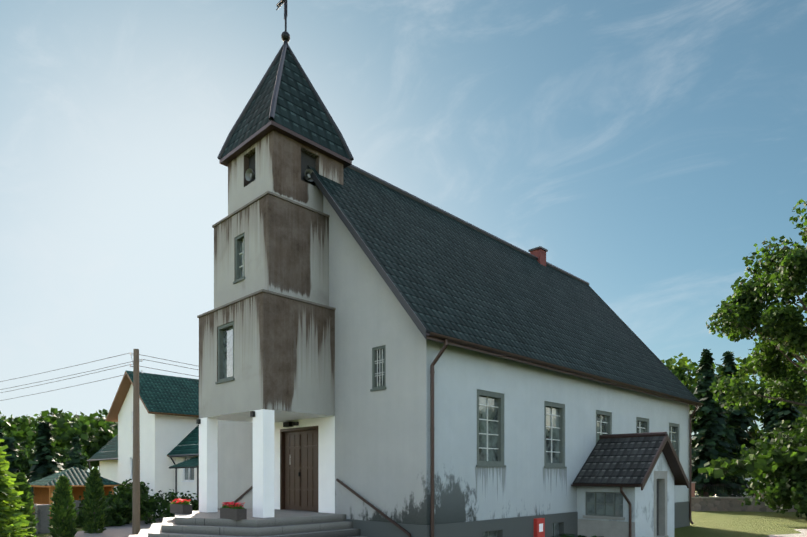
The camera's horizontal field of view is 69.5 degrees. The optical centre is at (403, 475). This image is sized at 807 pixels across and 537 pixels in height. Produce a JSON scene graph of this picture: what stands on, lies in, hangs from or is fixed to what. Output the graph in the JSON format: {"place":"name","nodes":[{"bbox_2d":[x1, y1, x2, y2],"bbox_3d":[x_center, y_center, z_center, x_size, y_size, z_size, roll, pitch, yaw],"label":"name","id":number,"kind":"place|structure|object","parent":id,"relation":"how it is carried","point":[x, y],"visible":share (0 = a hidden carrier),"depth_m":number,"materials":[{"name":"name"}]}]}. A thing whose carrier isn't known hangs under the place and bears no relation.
{"place":"outdoors","nodes":[
{"label":"outdoors","id":0,"kind":"place"},
{"bbox_2d":[48,517,163,536],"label":"paved path","id":1,"kind":"structure","parent":0,"point":[119,531],"depth_m":23.01,"materials":[{"name":"grey concrete"}]},
{"bbox_2d":[130,349,142,534],"bbox_3d":[-9.157,-0.787,19.928,0.257,7.050,0.370,0,0,44],"label":"utility pole","id":2,"kind":"object","parent":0,"point":[136,480],"visible":1,"depth_m":19.84,"materials":[{"name":"brown wood"}]},
{"bbox_2d":[0,353,198,400],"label":"utility wires","id":3,"kind":"object","parent":2,"relation":"attached to","point":[95,372],"visible":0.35,"depth_m":21.35,"materials":[{"name":"black metal"}]},
{"bbox_2d":[100,383,198,515],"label":"neighbour house walls","id":4,"kind":"structure","parent":0,"point":[162,436],"depth_m":32.86,"materials":[{"name":"white paint"}]},
{"bbox_2d":[87,370,198,499],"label":"house roof","id":5,"kind":"structure","parent":4,"relation":"on","point":[167,395],"depth_m":33.68,"materials":[{"name":"green tile"}]},
{"bbox_2d":[0,0,806,471],"label":"sky","id":6,"kind":"structure","parent":0,"point":[648,146],"materials":[{"name":"blue"}]},
{"bbox_2d":[196,379,613,426],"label":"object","id":7,"kind":"object","parent":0,"point":[285,424],"visible":0.19,"depth_m":16.84,"materials":[{"name":"black metal"}]},
{"bbox_2d":[27,479,806,536],"bbox_3d":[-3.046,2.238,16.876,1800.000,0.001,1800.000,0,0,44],"label":"ground","id":8,"kind":"structure","parent":0,"point":[731,524],"depth_m":26.37,"materials":[{"name":"green plant"}]},
{"bbox_2d":[0,419,3,438],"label":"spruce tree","id":9,"kind":"object","parent":8,"relation":"on","point":[1,429],"visible":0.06,"depth_m":46.44,"materials":[{"name":"green plant"}]},
{"bbox_2d":[0,439,34,536],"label":"cypress tree","id":10,"kind":"object","parent":8,"relation":"on","point":[13,522],"visible":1,"depth_m":9.12,"materials":[{"name":"green plant"}]},
{"bbox_2d":[0,436,35,514],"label":"spruce tree","id":11,"kind":"object","parent":8,"relation":"on","point":[11,449],"visible":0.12,"depth_m":30.04,"materials":[{"name":"green plant"}]},
{"bbox_2d":[7,472,38,536],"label":"thuja tree","id":12,"kind":"object","parent":8,"relation":"on","point":[27,498],"visible":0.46,"depth_m":15.88,"materials":[{"name":"green plant"}]},
{"bbox_2d":[26,420,63,508],"bbox_3d":[-22.298,-0.088,36.171,3.669,6.652,4.142,0,0,44],"label":"spruce tree","id":13,"kind":"object","parent":8,"relation":"on","point":[44,462],"visible":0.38,"depth_m":35.86,"materials":[{"name":"green plant"}]},
{"bbox_2d":[15,441,88,483],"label":"tree","id":14,"kind":"object","parent":8,"relation":"on","point":[24,455],"visible":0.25,"depth_m":58.55,"materials":[{"name":"green plant"}]},
{"bbox_2d":[47,476,77,536],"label":"thuja tree","id":15,"kind":"object","parent":8,"relation":"on","point":[61,514],"visible":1,"depth_m":18.98,"materials":[{"name":"green plant"}]},
{"bbox_2d":[30,498,101,533],"bbox_3d":[-14.297,1.938,24.108,3.217,1.600,24.462,0,0,-12],"label":"fence","id":16,"kind":"object","parent":8,"relation":"on","point":[42,511],"visible":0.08,"depth_m":22.32,"materials":[{"name":"stone"}]},
{"bbox_2d":[28,467,119,518],"bbox_3d":[-17.609,1.188,31.071,3.700,3.300,3.700,0,0,44],"label":"garden gazebo","id":17,"kind":"object","parent":8,"relation":"on","point":[43,488],"visible":0.42,"depth_m":30.73,"materials":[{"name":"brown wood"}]},
{"bbox_2d":[63,437,89,471],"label":"spruce tree","id":18,"kind":"object","parent":8,"relation":"on","point":[77,460],"visible":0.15,"depth_m":50.00,"materials":[{"name":"green plant"}]},
{"bbox_2d":[74,493,107,509],"bbox_3d":[-15.768,1.696,29.927,2.416,2.088,2.601,0,0,-26],"label":"shrub","id":19,"kind":"object","parent":8,"relation":"on","point":[82,500],"visible":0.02,"depth_m":29.67,"materials":[{"name":"green plant"}]},
{"bbox_2d":[81,467,107,532],"bbox_3d":[-11.931,1.134,22.465,0.973,2.907,0.912,0,0,44],"label":"thuja tree","id":20,"kind":"object","parent":8,"relation":"on","point":[94,492],"visible":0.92,"depth_m":22.30,"materials":[{"name":"green plant"}]},
{"bbox_2d":[72,504,126,527],"bbox_3d":[-13.450,2.007,25.630,2.424,1.462,2.125,0,0,-15],"label":"shrub","id":21,"kind":"object","parent":8,"relation":"on","point":[113,516],"visible":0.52,"depth_m":25.36,"materials":[{"name":"green plant"}]},
{"bbox_2d":[114,485,131,523],"bbox_3d":[-12.790,1.521,26.475,0.795,2.132,0.802,0,0,44],"label":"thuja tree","id":22,"kind":"object","parent":8,"relation":"on","point":[122,490],"visible":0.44,"depth_m":26.37,"materials":[{"name":"green plant"}]},
{"bbox_2d":[101,485,154,517],"bbox_3d":[-14.035,1.562,29.391,2.953,2.357,2.626,0,0,44],"label":"shrub","id":23,"kind":"object","parent":8,"relation":"on","point":[108,501],"visible":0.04,"depth_m":29.16,"materials":[{"name":"green plant"}]},
{"bbox_2d":[110,479,183,523],"bbox_3d":[-12.018,1.394,27.452,3.116,2.695,3.577,0,0,-4],"label":"shrub","id":24,"kind":"object","parent":8,"relation":"on","point":[151,505],"visible":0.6,"depth_m":26.84,"materials":[{"name":"green plant"}]},
{"bbox_2d":[165,491,198,516],"bbox_3d":[-9.412,1.703,26.461,2.543,2.076,2.414,0,0,-31],"label":"shrub","id":25,"kind":"object","parent":8,"relation":"on","point":[195,504],"visible":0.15,"depth_m":25.94,"materials":[{"name":"green plant"}]},
{"bbox_2d":[129,508,367,536],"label":"porch steps","id":26,"kind":"structure","parent":8,"relation":"on","point":[286,523],"depth_m":14.00,"materials":[{"name":"grey concrete"}]},
{"bbox_2d":[170,498,246,519],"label":"flower planters","id":27,"kind":"object","parent":26,"relation":"on","point":[233,510],"visible":1,"depth_m":13.95,"materials":[{"name":"grey concrete"}]},
{"bbox_2d":[199,409,334,517],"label":"porch pillars","id":28,"kind":"structure","parent":26,"relation":"on","point":[266,465],"depth_m":15.98,"materials":[{"name":"white paint"}]},
{"bbox_2d":[280,426,317,511],"bbox_3d":[-2.986,-0.172,16.936,1.900,2.420,0.170,0,0,44],"label":"church door","id":29,"kind":"structure","parent":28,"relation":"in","point":[299,468],"depth_m":17.01,"materials":[{"name":"brown wood"}]},
{"bbox_2d":[199,292,334,422],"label":"tower wall","id":30,"kind":"structure","parent":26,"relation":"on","point":[284,358],"depth_m":14.93,"materials":[{"name":"paint"}]},
{"bbox_2d":[215,233,244,383],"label":"tower windows","id":31,"kind":"structure","parent":30,"relation":"in","point":[225,352],"depth_m":15.66,"materials":[{"name":"grey glass"}]},
{"bbox_2d":[197,191,335,317],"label":"tower ledges","id":32,"kind":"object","parent":30,"relation":"attached to","point":[263,290],"depth_m":15.11,"materials":[{"name":"grey concrete"}]},
{"bbox_2d":[214,194,328,308],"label":"tower wall","id":33,"kind":"structure","parent":30,"relation":"on","point":[286,247],"depth_m":15.23,"materials":[{"name":"paint"}]},
{"bbox_2d":[228,130,342,214],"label":"belfry wall","id":34,"kind":"structure","parent":33,"relation":"on","point":[277,162],"depth_m":15.50,"materials":[{"name":"paint"}]},
{"bbox_2d":[217,43,353,168],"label":"tower roof","id":35,"kind":"structure","parent":34,"relation":"on","point":[285,99],"depth_m":15.97,"materials":[{"name":"tile"}]},
{"bbox_2d":[276,0,289,48],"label":"weather vane","id":36,"kind":"object","parent":35,"relation":"on","point":[285,35],"visible":0.94,"depth_m":16.53,"materials":[{"name":"black metal"}]},
{"bbox_2d":[249,151,315,185],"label":"belfry openings","id":37,"kind":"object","parent":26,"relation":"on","point":[307,160],"depth_m":15.91,"materials":[{"name":"black"}]},
{"bbox_2d":[245,168,313,181],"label":"loudspeakers","id":38,"kind":"object","parent":37,"relation":"attached to","point":[249,174],"visible":0.5,"depth_m":15.73,"materials":[{"name":"grey metal"}]},
{"bbox_2d":[0,408,765,472],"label":"distant treeline","id":39,"kind":"object","parent":8,"relation":"on","point":[94,433],"visible":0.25,"depth_m":70.44,"materials":[{"name":"green plant"}]},
{"bbox_2d":[218,195,688,524],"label":"church nave walls","id":40,"kind":"structure","parent":8,"relation":"on","point":[382,450],"depth_m":15.12,"materials":[{"name":"white paint"}]},
{"bbox_2d":[234,479,410,536],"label":"handrails","id":41,"kind":"object","parent":40,"relation":"attached to","point":[365,501],"visible":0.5,"depth_m":14.67,"materials":[{"name":"brown metal"}]},
{"bbox_2d":[198,332,703,536],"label":"rain gutter","id":42,"kind":"object","parent":40,"relation":"attached to","point":[444,339],"visible":0.92,"depth_m":15.06,"materials":[{"name":"metal"}]},
{"bbox_2d":[308,164,700,402],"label":"roof","id":43,"kind":"structure","parent":40,"relation":"on","point":[442,272],"depth_m":18.37,"materials":[{"name":"black tile"}]},
{"bbox_2d":[528,246,547,265],"bbox_3d":[6.071,-9.362,26.227,0.620,1.600,0.620,0,0,44],"label":"chimney","id":44,"kind":"object","parent":43,"relation":"on","point":[539,252],"visible":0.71,"depth_m":26.00,"materials":[{"name":"red brick"}]},
{"bbox_2d":[370,345,678,467],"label":"windows","id":45,"kind":"structure","parent":40,"relation":"in","point":[490,429],"depth_m":15.57,"materials":[{"name":"grey glass"}]},
{"bbox_2d":[534,518,544,536],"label":"red box","id":46,"kind":"object","parent":40,"relation":"attached to","point":[539,527],"visible":1,"depth_m":16.58,"materials":[{"name":"red metal"}]},
{"bbox_2d":[554,533,603,536],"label":"fern plants","id":47,"kind":"object","parent":8,"relation":"on","point":[565,535],"visible":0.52,"depth_m":17.41,"materials":[{"name":"green plant"}]},
{"bbox_2d":[571,432,688,536],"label":"annex roof","id":48,"kind":"structure","parent":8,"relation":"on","point":[621,461],"depth_m":18.09,"materials":[{"name":"brown tile"}]},
{"bbox_2d":[661,352,760,438],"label":"tree","id":49,"kind":"object","parent":8,"relation":"on","point":[680,370],"visible":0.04,"depth_m":50.29,"materials":[{"name":"green plant"}]},
{"bbox_2d":[689,348,750,496],"bbox_3d":[21.040,-3.287,40.309,5.520,11.050,5.145,0,0,44],"label":"spruce tree","id":50,"kind":"object","parent":8,"relation":"on","point":[708,425],"visible":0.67,"depth_m":39.77,"materials":[{"name":"green plant"}]},
{"bbox_2d":[695,351,757,496],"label":"spruce tree","id":51,"kind":"object","parent":8,"relation":"on","point":[738,418],"visible":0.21,"depth_m":42.73,"materials":[{"name":"green plant"}]},
{"bbox_2d":[715,477,758,496],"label":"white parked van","id":52,"kind":"object","parent":8,"relation":"on","point":[744,493],"depth_m":45.32,"materials":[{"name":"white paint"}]},
{"bbox_2d":[692,482,796,511],"bbox_3d":[28.132,1.430,35.154,21.147,2.015,0.550,0,0,7],"label":"fence","id":53,"kind":"object","parent":8,"relation":"on","point":[721,503],"visible":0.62,"depth_m":35.94,"materials":[{"name":"grey stone"}]},
{"bbox_2d":[696,347,806,438],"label":"tree","id":54,"kind":"object","parent":8,"relation":"on","point":[757,408],"visible":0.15,"depth_m":51.32,"materials":[{"name":"green plant"}]},
{"bbox_2d":[706,199,806,409],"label":"tree","id":55,"kind":"object","parent":8,"relation":"on","point":[741,314],"visible":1,"depth_m":28.54,"materials":[{"name":"green plant"}]},
{"bbox_2d":[731,409,806,505],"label":"tree","id":56,"kind":"object","parent":8,"relation":"on","point":[798,433],"visible":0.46,"depth_m":29.71,"materials":[{"name":"green plant"}]},
{"bbox_2d":[698,444,806,479],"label":"tree branch","id":57,"kind":"object","parent":56,"relation":"attached to","point":[723,468],"visible":1,"depth_m":28.54,"materials":[{"name":"green plant"}]},
{"bbox_2d":[754,397,799,478],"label":"spruce tree","id":58,"kind":"object","parent":8,"relation":"on","point":[770,420],"visible":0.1,"depth_m":45.13,"materials":[{"name":"green plant"}]},
{"bbox_2d":[759,464,806,516],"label":"shrub","id":59,"kind":"object","parent":8,"relation":"on","point":[788,504],"visible":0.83,"depth_m":28.59,"materials":[{"name":"green plant"}]},
{"bbox_2d":[770,397,805,449],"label":"spruce tree","id":60,"kind":"object","parent":8,"relation":"on","point":[785,413],"visible":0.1,"depth_m":39.09,"materials":[{"name":"green plant"}]},
{"bbox_2d":[218,501,689,536],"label":"building plinth","id":61,"kind":"structure","parent":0,"point":[559,523],"depth_m":15.36,"materials":[{"name":"grey concrete"}]},
{"bbox_2d":[577,452,673,536],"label":"annex walls","id":62,"kind":"structure","parent":0,"point":[603,511],"depth_m":18.02,"materials":[{"name":"white paint"}]},
{"bbox_2d":[767,529,806,536],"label":"gravel path","id":63,"kind":"structure","parent":0,"point":[803,533],"depth_m":21.50,"materials":[{"name":"beige gravel"}]}
]}

